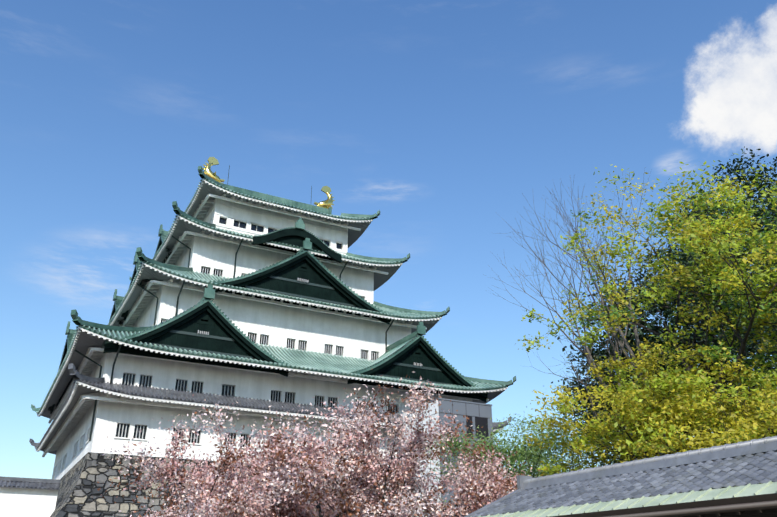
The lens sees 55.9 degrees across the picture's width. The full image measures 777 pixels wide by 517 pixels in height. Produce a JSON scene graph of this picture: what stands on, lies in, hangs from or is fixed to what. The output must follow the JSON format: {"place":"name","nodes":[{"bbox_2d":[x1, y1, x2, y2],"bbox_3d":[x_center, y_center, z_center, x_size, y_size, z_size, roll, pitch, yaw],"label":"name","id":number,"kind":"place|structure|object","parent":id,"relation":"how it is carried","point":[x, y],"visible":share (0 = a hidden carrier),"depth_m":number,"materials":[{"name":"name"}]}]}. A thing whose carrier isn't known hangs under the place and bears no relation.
{"place":"outdoors","nodes":[
{"label":"outdoors","id":0,"kind":"place"},
{"bbox_2d":[0,0,776,478],"label":"sky","id":1,"kind":"structure","parent":0,"point":[437,117],"materials":[{"name":"blue"}]},
{"bbox_2d":[464,436,776,516],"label":"tiled roof","id":2,"kind":"structure","parent":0,"point":[738,479],"depth_m":16.88,"materials":[{"name":"grey tile"}]},
{"label":"ground","id":3,"kind":"structure","parent":0,"visible":0},
{"bbox_2d":[132,491,222,516],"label":"cherry tree","id":4,"kind":"object","parent":3,"relation":"on","point":[170,513],"visible":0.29,"depth_m":31.83,"materials":[{"name":"pink plant"}]},
{"bbox_2d":[91,394,340,516],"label":"cherry tree","id":5,"kind":"object","parent":3,"relation":"on","point":[256,506],"visible":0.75,"depth_m":27.41,"materials":[{"name":"pink plant"}]},
{"bbox_2d":[50,452,402,516],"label":"stone base","id":6,"kind":"object","parent":3,"relation":"on","point":[79,485],"visible":0.33,"depth_m":52.22,"materials":[{"name":"grey stone"}]},
{"bbox_2d":[0,476,60,516],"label":"wall","id":7,"kind":"structure","parent":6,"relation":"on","point":[28,497],"depth_m":55.17,"materials":[{"name":"white paint"}]},
{"bbox_2d":[29,157,515,479],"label":"japanese castle","id":8,"kind":"structure","parent":6,"relation":"on","point":[255,305],"depth_m":66.04,"materials":[{"name":"paint"}]},
{"bbox_2d":[175,369,531,516],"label":"cherry tree","id":9,"kind":"object","parent":3,"relation":"on","point":[312,471],"visible":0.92,"depth_m":28.35,"materials":[{"name":"pink plant"}]},
{"bbox_2d":[322,427,539,516],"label":"cherry tree","id":10,"kind":"object","parent":3,"relation":"on","point":[417,483],"visible":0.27,"depth_m":31.74,"materials":[{"name":"pink plant"}]},
{"bbox_2d":[397,398,493,516],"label":"elevator tower","id":11,"kind":"structure","parent":3,"relation":"on","point":[477,414],"depth_m":55.91,"materials":[{"name":"white"}]},
{"bbox_2d":[420,424,561,511],"bbox_3d":[5.590,14.027,40.215,8.678,10.051,11.543,12,-26,-26],"label":"tree","id":12,"kind":"object","parent":3,"relation":"on","point":[458,446],"visible":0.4,"depth_m":39.67,"materials":[{"name":"green plant"}]},
{"bbox_2d":[502,437,589,478],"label":"tree","id":13,"kind":"object","parent":3,"relation":"on","point":[558,450],"visible":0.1,"depth_m":43.22,"materials":[{"name":"green plant"}]},
{"bbox_2d":[465,406,637,492],"bbox_3d":[8.467,12.921,37.912,8.424,10.275,10.413,12,-26,-26],"label":"tree","id":14,"kind":"object","parent":3,"relation":"on","point":[538,460],"visible":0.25,"depth_m":38.62,"materials":[{"name":"green plant"}]},
{"bbox_2d":[483,169,665,459],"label":"bare tree","id":15,"kind":"object","parent":3,"relation":"on","point":[589,358],"visible":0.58,"depth_m":47.90,"materials":[{"name":"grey plant"}]},
{"bbox_2d":[543,318,713,466],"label":"tree","id":16,"kind":"object","parent":3,"relation":"on","point":[581,386],"visible":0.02,"depth_m":54.80,"materials":[{"name":"green plant"}]},
{"bbox_2d":[515,153,776,455],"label":"zelkova","id":17,"kind":"object","parent":3,"relation":"on","point":[717,277],"visible":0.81,"depth_m":34.38,"materials":[{"name":"green plant"}]},
{"bbox_2d":[520,343,776,476],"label":"yellow tree","id":18,"kind":"object","parent":3,"relation":"on","point":[649,416],"visible":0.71,"depth_m":30.20,"materials":[{"name":"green plant"}]},
{"bbox_2d":[555,218,776,464],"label":"tree","id":19,"kind":"object","parent":3,"relation":"on","point":[643,333],"visible":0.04,"depth_m":49.62,"materials":[{"name":"green plant"}]},
{"bbox_2d":[630,146,776,412],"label":"tree","id":20,"kind":"object","parent":3,"relation":"on","point":[749,197],"visible":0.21,"depth_m":56.42,"materials":[{"name":"green plant"}]},
{"bbox_2d":[671,251,776,424],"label":"green tree","id":21,"kind":"object","parent":3,"relation":"on","point":[743,298],"visible":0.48,"depth_m":33.83,"materials":[{"name":"green plant"}]}
]}

